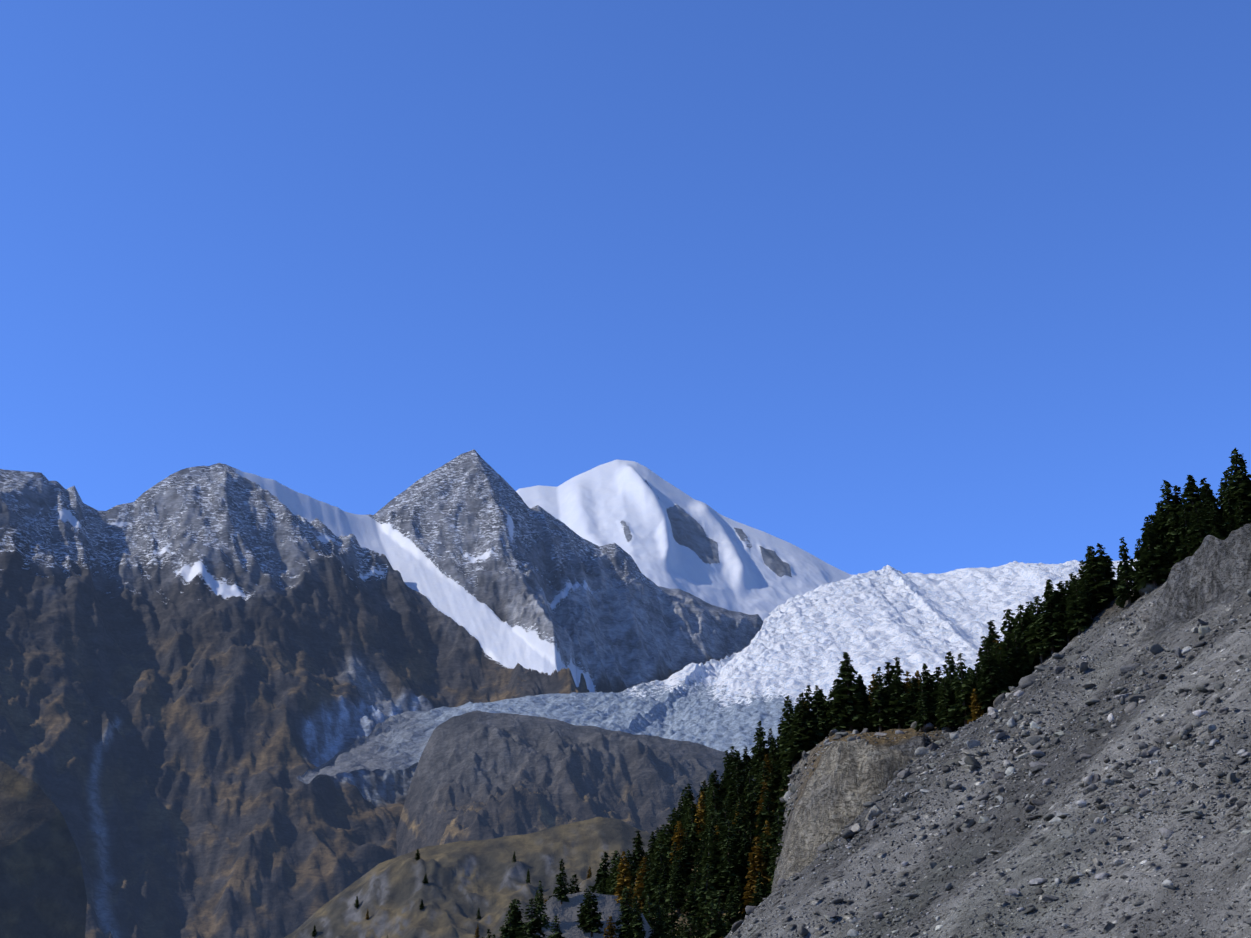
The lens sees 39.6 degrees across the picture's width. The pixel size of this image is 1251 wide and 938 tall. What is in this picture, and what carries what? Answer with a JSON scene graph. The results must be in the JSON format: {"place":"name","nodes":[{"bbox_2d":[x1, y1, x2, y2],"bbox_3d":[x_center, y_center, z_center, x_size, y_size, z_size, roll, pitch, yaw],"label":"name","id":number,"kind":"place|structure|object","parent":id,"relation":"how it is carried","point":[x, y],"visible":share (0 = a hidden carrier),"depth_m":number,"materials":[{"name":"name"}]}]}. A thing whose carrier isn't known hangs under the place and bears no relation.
{"place":"outdoors","nodes":[
{"label":"outdoors","id":0,"kind":"place"},
{"bbox_2d":[0,761,86,937],"bbox_3d":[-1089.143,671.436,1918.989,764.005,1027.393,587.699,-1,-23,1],"label":"spur terrain","id":1,"kind":"structure","parent":0,"point":[42,891],"depth_m":2255.69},
{"bbox_2d":[0,449,762,937],"bbox_3d":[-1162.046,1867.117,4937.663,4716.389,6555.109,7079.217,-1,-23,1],"label":"massif","id":2,"kind":"object","parent":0,"point":[202,669],"depth_m":6847.31,"materials":[{"name":"stone"}]},
{"bbox_2d":[284,817,655,937],"bbox_3d":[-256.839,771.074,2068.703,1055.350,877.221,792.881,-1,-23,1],"label":"hill terrain","id":3,"kind":"structure","parent":0,"point":[466,880],"depth_m":2480.73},
{"bbox_2d":[396,710,755,856],"bbox_3d":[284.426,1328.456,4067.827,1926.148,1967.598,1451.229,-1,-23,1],"label":"rocky hill","id":4,"kind":"structure","parent":0,"point":[480,775],"depth_m":4858.20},
{"bbox_2d":[527,891,652,937],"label":"rocky mound","id":5,"kind":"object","parent":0,"point":[567,913],"depth_m":314.33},
{"bbox_2d":[498,903,518,937],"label":"conifer tree","id":6,"kind":"object","parent":5,"relation":"on","point":[505,928],"visible":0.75,"depth_m":307.79,"materials":[{"name":"green plant"}]},
{"bbox_2d":[515,898,546,937],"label":"conifer tree","id":7,"kind":"object","parent":5,"relation":"on","point":[529,929],"visible":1,"depth_m":302.14,"materials":[{"name":"green plant"}]},
{"bbox_2d":[533,880,550,928],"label":"conifer tree","id":8,"kind":"object","parent":5,"relation":"on","point":[544,921],"visible":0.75,"depth_m":310.08,"materials":[{"name":"green plant"}]},
{"bbox_2d":[552,859,568,904],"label":"conifer tree","id":9,"kind":"object","parent":5,"relation":"on","point":[561,891],"visible":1,"depth_m":317.92,"materials":[{"name":"green plant"}]},
{"bbox_2d":[577,885,603,936],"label":"conifer tree","id":10,"kind":"object","parent":5,"relation":"on","point":[593,926],"visible":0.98,"depth_m":307.63,"materials":[{"name":"green plant"}]},
{"bbox_2d":[614,851,637,907],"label":"conifer tree","id":11,"kind":"object","parent":5,"relation":"on","point":[623,881],"visible":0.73,"depth_m":318.92,"materials":[{"name":"green plant"}]},
{"bbox_2d":[615,886,636,937],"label":"conifer tree","id":12,"kind":"object","parent":5,"relation":"on","point":[624,919],"visible":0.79,"depth_m":308.21,"materials":[{"name":"green plant"}]},
{"bbox_2d":[623,896,645,937],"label":"conifer tree","id":13,"kind":"object","parent":5,"relation":"on","point":[637,923],"visible":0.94,"depth_m":305.93,"materials":[{"name":"green plant"}]},
{"bbox_2d":[0,0,1250,574],"label":"sky","id":14,"kind":"structure","parent":0,"point":[912,286],"materials":[{"name":"blue"}]},
{"bbox_2d":[516,460,852,621],"bbox_3d":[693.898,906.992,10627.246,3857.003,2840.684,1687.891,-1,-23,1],"label":"snow peak","id":15,"kind":"structure","parent":0,"point":[661,531],"depth_m":11173.23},
{"bbox_2d":[630,776,785,937],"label":"ridge terrain","id":16,"kind":"structure","parent":0,"point":[722,912],"depth_m":404.28,"materials":[{"name":"green stone"}]},
{"bbox_2d":[592,852,612,892],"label":"conifer tree","id":17,"kind":"object","parent":16,"relation":"on","point":[603,873],"visible":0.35,"depth_m":506.79,"materials":[{"name":"green plant"}]},
{"bbox_2d":[629,830,651,892],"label":"conifer tree","id":18,"kind":"object","parent":16,"relation":"on","point":[637,858],"visible":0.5,"depth_m":501.89,"materials":[{"name":"green plant"}]},
{"bbox_2d":[632,857,650,913],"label":"conifer tree","id":19,"kind":"object","parent":16,"relation":"on","point":[641,886],"visible":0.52,"depth_m":432.10,"materials":[{"name":"green plant"}]},
{"bbox_2d":[642,843,672,907],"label":"conifer tree","id":20,"kind":"object","parent":16,"relation":"on","point":[655,879],"visible":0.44,"depth_m":426.64,"materials":[{"name":"green plant"}]},
{"bbox_2d":[654,862,669,908],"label":"conifer tree","id":21,"kind":"object","parent":16,"relation":"on","point":[663,883],"visible":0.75,"depth_m":421.35,"materials":[{"name":"green plant"}]},
{"bbox_2d":[652,814,677,873],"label":"conifer tree","id":22,"kind":"object","parent":16,"relation":"on","point":[668,836],"visible":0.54,"depth_m":459.83,"materials":[{"name":"green plant"}]},
{"bbox_2d":[663,892,682,937],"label":"conifer tree","id":23,"kind":"object","parent":16,"relation":"on","point":[672,919],"visible":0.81,"depth_m":375.46,"materials":[{"name":"green plant"}]},
{"bbox_2d":[666,859,687,915],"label":"conifer tree","id":24,"kind":"object","parent":16,"relation":"on","point":[679,894],"visible":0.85,"depth_m":412.06,"materials":[{"name":"green plant"}]},
{"bbox_2d":[669,821,694,872],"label":"conifer tree","id":25,"kind":"object","parent":16,"relation":"on","point":[678,836],"visible":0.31,"depth_m":440.62,"materials":[{"name":"green plant"}]},
{"bbox_2d":[676,831,697,888],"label":"conifer tree","id":26,"kind":"object","parent":16,"relation":"on","point":[685,857],"visible":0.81,"depth_m":431.43,"materials":[{"name":"green plant"}]},
{"bbox_2d":[680,867,703,923],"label":"conifer tree","id":27,"kind":"object","parent":16,"relation":"on","point":[691,897],"visible":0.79,"depth_m":394.34,"materials":[{"name":"green plant"}]},
{"bbox_2d":[684,801,702,862],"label":"conifer tree","id":28,"kind":"object","parent":16,"relation":"on","point":[692,827],"visible":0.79,"depth_m":452.37,"materials":[{"name":"green plant"}]},
{"bbox_2d":[687,837,716,907],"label":"conifer tree","id":29,"kind":"object","parent":16,"relation":"on","point":[701,852],"visible":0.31,"depth_m":402.29,"materials":[{"name":"green plant"}]},
{"bbox_2d":[689,863,724,936],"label":"conifer tree","id":30,"kind":"object","parent":16,"relation":"on","point":[706,894],"visible":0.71,"depth_m":381.39,"materials":[{"name":"green plant"}]},
{"bbox_2d":[696,844,723,906],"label":"conifer tree","id":31,"kind":"object","parent":16,"relation":"on","point":[710,858],"visible":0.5,"depth_m":397.75,"materials":[{"name":"green plant"}]},
{"bbox_2d":[695,787,724,839],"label":"conifer tree","id":32,"kind":"object","parent":16,"relation":"on","point":[714,801],"visible":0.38,"depth_m":449.00,"materials":[{"name":"green plant"}]},
{"bbox_2d":[708,890,728,937],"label":"conifer tree","id":33,"kind":"object","parent":16,"relation":"on","point":[721,920],"visible":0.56,"depth_m":363.81,"materials":[{"name":"green plant"}]},
{"bbox_2d":[707,808,742,874],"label":"conifer tree","id":34,"kind":"object","parent":16,"relation":"on","point":[712,838],"visible":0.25,"depth_m":413.68,"materials":[{"name":"green plant"}]},
{"bbox_2d":[715,819,740,891],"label":"conifer tree","id":35,"kind":"object","parent":16,"relation":"on","point":[727,837],"visible":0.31,"depth_m":403.78,"materials":[{"name":"green plant"}]},
{"bbox_2d":[712,841,744,904],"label":"conifer tree","id":36,"kind":"object","parent":16,"relation":"on","point":[726,878],"visible":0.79,"depth_m":394.96,"materials":[{"name":"green plant"}]},
{"bbox_2d":[720,745,740,800],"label":"conifer tree","id":37,"kind":"object","parent":16,"relation":"on","point":[726,773],"visible":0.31,"depth_m":492.14,"materials":[{"name":"green plant"}]},
{"bbox_2d":[721,888,742,936],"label":"conifer tree","id":38,"kind":"object","parent":16,"relation":"on","point":[732,916],"visible":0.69,"depth_m":372.67,"materials":[{"name":"green plant"}]},
{"bbox_2d":[722,762,747,820],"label":"conifer tree","id":39,"kind":"object","parent":16,"relation":"on","point":[735,772],"visible":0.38,"depth_m":468.51,"materials":[{"name":"green plant"}]},
{"bbox_2d":[721,784,752,836],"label":"conifer tree","id":40,"kind":"object","parent":16,"relation":"on","point":[734,798],"visible":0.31,"depth_m":441.83,"materials":[{"name":"green plant"}]},
{"bbox_2d":[731,796,748,859],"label":"conifer tree","id":41,"kind":"object","parent":16,"relation":"on","point":[740,824],"visible":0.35,"depth_m":425.99,"materials":[{"name":"green plant"}]},
{"bbox_2d":[733,875,747,918],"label":"conifer tree","id":42,"kind":"object","parent":16,"relation":"on","point":[739,893],"visible":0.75,"depth_m":387.53,"materials":[{"name":"green plant"}]},
{"bbox_2d":[731,831,751,893],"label":"conifer tree","id":43,"kind":"object","parent":16,"relation":"on","point":[742,858],"visible":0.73,"depth_m":398.56,"materials":[{"name":"green plant"}]},
{"bbox_2d":[743,772,757,825],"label":"conifer tree","id":44,"kind":"object","parent":16,"relation":"on","point":[749,790],"visible":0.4,"depth_m":448.42,"materials":[{"name":"green plant"}]},
{"bbox_2d":[745,787,761,836],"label":"conifer tree","id":45,"kind":"object","parent":16,"relation":"on","point":[755,804],"visible":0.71,"depth_m":442.10,"materials":[{"name":"green plant"}]},
{"bbox_2d":[741,837,771,913],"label":"conifer tree","id":46,"kind":"object","parent":16,"relation":"on","point":[759,865],"visible":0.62,"depth_m":387.44,"materials":[{"name":"green plant"}]},
{"bbox_2d":[750,740,766,788],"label":"conifer tree","id":47,"kind":"object","parent":16,"relation":"on","point":[759,757],"visible":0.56,"depth_m":481.63,"materials":[{"name":"green plant"}]},
{"bbox_2d":[749,721,768,772],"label":"conifer tree","id":48,"kind":"object","parent":16,"relation":"on","point":[760,734],"visible":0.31,"depth_m":511.27,"materials":[{"name":"green plant"}]},
{"bbox_2d":[747,832,771,890],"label":"conifer tree","id":49,"kind":"object","parent":16,"relation":"on","point":[764,850],"visible":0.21,"depth_m":395.19,"materials":[{"name":"green plant"}]},
{"bbox_2d":[755,760,778,811],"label":"conifer tree","id":50,"kind":"object","parent":16,"relation":"on","point":[761,778],"visible":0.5,"depth_m":457.06,"materials":[{"name":"green plant"}]},
{"bbox_2d":[753,789,781,846],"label":"conifer tree","id":51,"kind":"object","parent":16,"relation":"on","point":[768,815],"visible":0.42,"depth_m":419.66,"materials":[{"name":"green plant"}]},
{"bbox_2d":[763,808,785,876],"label":"conifer tree","id":52,"kind":"object","parent":16,"relation":"on","point":[779,825],"visible":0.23,"depth_m":401.03,"materials":[{"name":"green plant"}]},
{"bbox_2d":[768,738,784,786],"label":"conifer tree","id":53,"kind":"object","parent":16,"relation":"on","point":[773,750],"visible":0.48,"depth_m":480.19,"materials":[{"name":"green plant"}]},
{"bbox_2d":[297,559,1137,783],"bbox_3d":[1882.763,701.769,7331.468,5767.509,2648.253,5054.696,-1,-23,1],"label":"glacier terrain","id":54,"kind":"structure","parent":0,"point":[870,622],"depth_m":7071.73,"materials":[{"name":"ice"}]},
{"bbox_2d":[725,523,1250,937],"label":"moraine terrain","id":55,"kind":"structure","parent":0,"point":[842,783],"depth_m":274.19,"materials":[{"name":"gravel"}]},
{"bbox_2d":[699,900,721,937],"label":"conifer tree","id":56,"kind":"object","parent":55,"relation":"on","point":[717,931],"visible":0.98,"depth_m":356.43,"materials":[{"name":"green plant"}]},
{"bbox_2d":[749,872,769,905],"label":"conifer tree","id":57,"kind":"object","parent":55,"relation":"on","point":[761,893],"visible":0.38,"depth_m":373.52,"materials":[{"name":"green plant"}]},
{"bbox_2d":[762,835,783,897],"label":"conifer tree","id":58,"kind":"object","parent":55,"relation":"on","point":[778,851],"visible":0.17,"depth_m":382.29,"materials":[{"name":"green plant"}]},
{"bbox_2d":[778,695,800,769],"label":"conifer tree","id":59,"kind":"object","parent":55,"relation":"on","point":[789,719],"visible":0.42,"depth_m":459.48,"materials":[{"name":"green plant"}]},
{"bbox_2d":[785,693,821,758],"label":"conifer tree","id":60,"kind":"object","parent":55,"relation":"on","point":[799,741],"visible":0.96,"depth_m":453.07,"materials":[{"name":"green plant"}]},
{"bbox_2d":[806,685,829,742],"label":"conifer tree","id":61,"kind":"object","parent":55,"relation":"on","point":[816,711],"visible":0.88,"depth_m":455.19,"materials":[{"name":"green plant"}]},
{"bbox_2d":[817,679,854,735],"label":"conifer tree","id":62,"kind":"object","parent":55,"relation":"on","point":[834,712],"visible":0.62,"depth_m":452.91,"materials":[{"name":"green plant"}]},
{"bbox_2d":[828,652,866,731],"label":"conifer tree","id":63,"kind":"object","parent":55,"relation":"on","point":[848,686],"visible":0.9,"depth_m":453.84,"materials":[{"name":"green plant"}]},
{"bbox_2d":[865,667,893,731],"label":"conifer tree","id":64,"kind":"object","parent":55,"relation":"on","point":[877,719],"visible":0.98,"depth_m":448.88,"materials":[{"name":"green plant"}]},
{"bbox_2d":[882,674,910,730],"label":"conifer tree","id":65,"kind":"object","parent":55,"relation":"on","point":[895,720],"visible":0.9,"depth_m":447.49,"materials":[{"name":"green plant"}]},
{"bbox_2d":[902,676,920,728],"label":"conifer tree","id":66,"kind":"object","parent":55,"relation":"on","point":[912,701],"visible":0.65,"depth_m":446.87,"materials":[{"name":"green plant"}]},
{"bbox_2d":[914,686,933,731],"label":"conifer tree","id":67,"kind":"object","parent":55,"relation":"on","point":[924,712],"visible":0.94,"depth_m":416.98,"materials":[{"name":"green plant"}]},
{"bbox_2d":[910,663,938,724],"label":"conifer tree","id":68,"kind":"object","parent":55,"relation":"on","point":[927,683],"visible":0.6,"depth_m":423.47,"materials":[{"name":"green plant"}]},
{"bbox_2d":[934,677,956,729],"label":"conifer tree","id":69,"kind":"object","parent":55,"relation":"on","point":[946,699],"visible":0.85,"depth_m":414.56,"materials":[{"name":"green plant"}]},
{"bbox_2d":[941,651,959,682],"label":"conifer tree","id":70,"kind":"object","parent":55,"relation":"on","point":[951,668],"visible":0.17,"depth_m":455.25,"materials":[{"name":"green plant"}]},
{"bbox_2d":[947,653,975,726],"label":"conifer tree","id":71,"kind":"object","parent":55,"relation":"on","point":[963,708],"visible":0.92,"depth_m":411.43,"materials":[{"name":"green plant"}]},
{"bbox_2d":[967,688,984,723],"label":"conifer tree","id":72,"kind":"object","parent":55,"relation":"on","point":[977,712],"visible":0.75,"depth_m":406.95,"materials":[{"name":"brown plant"}]},
{"bbox_2d":[727,582,1250,937],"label":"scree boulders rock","id":73,"kind":"object","parent":55,"relation":"on","point":[969,760],"visible":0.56,"depth_m":278.88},
{"bbox_2d":[974,645,1009,711],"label":"conifer tree","id":74,"kind":"object","parent":55,"relation":"on","point":[986,687],"visible":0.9,"depth_m":408.43,"materials":[{"name":"green plant"}]},
{"bbox_2d":[984,620,1001,668],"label":"conifer tree","id":75,"kind":"object","parent":55,"relation":"on","point":[991,638],"visible":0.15,"depth_m":442.73,"materials":[{"name":"green plant"}]},
{"bbox_2d":[995,650,1016,693],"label":"conifer tree","id":76,"kind":"object","parent":55,"relation":"on","point":[1004,679],"visible":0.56,"depth_m":412.31,"materials":[{"name":"green plant"}]},
{"bbox_2d":[998,609,1015,653],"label":"conifer tree","id":77,"kind":"object","parent":55,"relation":"on","point":[1009,626],"visible":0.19,"depth_m":436.96,"materials":[{"name":"green plant"}]},
{"bbox_2d":[1001,632,1026,686],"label":"conifer tree","id":78,"kind":"object","parent":55,"relation":"on","point":[1008,649],"visible":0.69,"depth_m":417.30,"materials":[{"name":"green plant"}]},
{"bbox_2d":[1011,630,1033,677],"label":"conifer tree","id":79,"kind":"object","parent":55,"relation":"on","point":[1024,668],"visible":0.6,"depth_m":419.50,"materials":[{"name":"green plant"}]},
{"bbox_2d":[1009,604,1039,671],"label":"conifer tree","id":80,"kind":"object","parent":55,"relation":"on","point":[1020,614],"visible":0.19,"depth_m":432.79,"materials":[{"name":"green plant"}]},
{"bbox_2d":[1017,616,1039,670],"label":"conifer tree","id":81,"kind":"object","parent":55,"relation":"on","point":[1022,624],"visible":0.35,"depth_m":426.32,"materials":[{"name":"green plant"}]},
{"bbox_2d":[1023,596,1059,664],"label":"conifer tree","id":82,"kind":"object","parent":55,"relation":"on","point":[1034,650],"visible":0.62,"depth_m":419.43,"materials":[{"name":"green plant"}]},
{"bbox_2d":[1032,582,1068,655],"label":"conifer tree","id":83,"kind":"object","parent":55,"relation":"on","point":[1050,605],"visible":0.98,"depth_m":416.98,"materials":[{"name":"green plant"}]},
{"bbox_2d":[1050,581,1077,643],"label":"conifer tree","id":84,"kind":"object","parent":55,"relation":"on","point":[1061,596],"visible":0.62,"depth_m":419.57,"materials":[{"name":"green plant"}]},
{"bbox_2d":[1063,575,1093,634],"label":"conifer tree","id":85,"kind":"object","parent":55,"relation":"on","point":[1078,621],"visible":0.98,"depth_m":414.65,"materials":[{"name":"green plant"}]},
{"bbox_2d":[1075,546,1114,611],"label":"conifer tree","id":86,"kind":"object","parent":55,"relation":"on","point":[1092,577],"visible":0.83,"depth_m":422.45,"materials":[{"name":"green plant"}]},
{"bbox_2d":[1095,543,1119,602],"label":"conifer tree","id":87,"kind":"object","parent":55,"relation":"on","point":[1107,563],"visible":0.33,"depth_m":428.00,"materials":[{"name":"green plant"}]},
{"bbox_2d":[1112,537,1140,608],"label":"conifer tree","id":88,"kind":"object","parent":55,"relation":"on","point":[1123,591],"visible":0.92,"depth_m":405.88,"materials":[{"name":"green plant"}]},
{"bbox_2d":[1130,524,1169,589],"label":"conifer tree","id":89,"kind":"object","parent":55,"relation":"on","point":[1149,555],"visible":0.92,"depth_m":401.48,"materials":[{"name":"green plant"}]},
{"bbox_2d":[1155,480,1182,563],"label":"conifer tree","id":90,"kind":"object","parent":55,"relation":"on","point":[1168,506],"visible":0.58,"depth_m":412.48,"materials":[{"name":"green plant"}]},
{"bbox_2d":[1160,534,1179,576],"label":"conifer tree","id":91,"kind":"object","parent":55,"relation":"on","point":[1170,556],"visible":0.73,"depth_m":401.87,"materials":[{"name":"green plant"}]},
{"bbox_2d":[1168,513,1183,560],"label":"conifer tree","id":92,"kind":"object","parent":55,"relation":"on","point":[1175,540],"visible":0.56,"depth_m":406.47,"materials":[{"name":"green plant"}]},
{"bbox_2d":[1174,506,1196,560],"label":"conifer tree","id":93,"kind":"object","parent":55,"relation":"on","point":[1183,553],"visible":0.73,"depth_m":399.38,"materials":[{"name":"green plant"}]},
{"bbox_2d":[1176,475,1207,533],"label":"conifer tree","id":94,"kind":"object","parent":55,"relation":"on","point":[1191,501],"visible":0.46,"depth_m":411.24,"materials":[{"name":"green plant"}]},
{"bbox_2d":[1186,505,1211,555],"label":"conifer tree","id":95,"kind":"object","parent":55,"relation":"on","point":[1199,532],"visible":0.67,"depth_m":395.35,"materials":[{"name":"green plant"}]},
{"bbox_2d":[1199,483,1222,532],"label":"conifer tree","id":96,"kind":"object","parent":55,"relation":"on","point":[1208,499],"visible":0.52,"depth_m":407.23,"materials":[{"name":"green plant"}]},
{"bbox_2d":[1205,503,1227,538],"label":"conifer tree","id":97,"kind":"object","parent":55,"relation":"on","point":[1214,515],"visible":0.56,"depth_m":399.75,"materials":[{"name":"green plant"}]},
{"bbox_2d":[1217,470,1240,521],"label":"conifer tree","id":98,"kind":"object","parent":55,"relation":"on","point":[1225,485],"visible":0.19,"depth_m":412.76,"materials":[{"name":"green plant"}]},
{"bbox_2d":[1222,488,1237,534],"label":"conifer tree","id":99,"kind":"object","parent":55,"relation":"on","point":[1230,515],"visible":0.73,"depth_m":404.37,"materials":[{"name":"green plant"}]},
{"bbox_2d":[1223,448,1250,523],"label":"conifer tree","id":100,"kind":"object","parent":55,"relation":"on","point":[1240,485],"visible":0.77,"depth_m":407.90,"materials":[{"name":"green plant"}]},
{"bbox_2d":[1233,498,1249,529],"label":"conifer tree","id":101,"kind":"object","parent":55,"relation":"on","point":[1240,518],"visible":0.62,"depth_m":399.98,"materials":[{"name":"green plant"}]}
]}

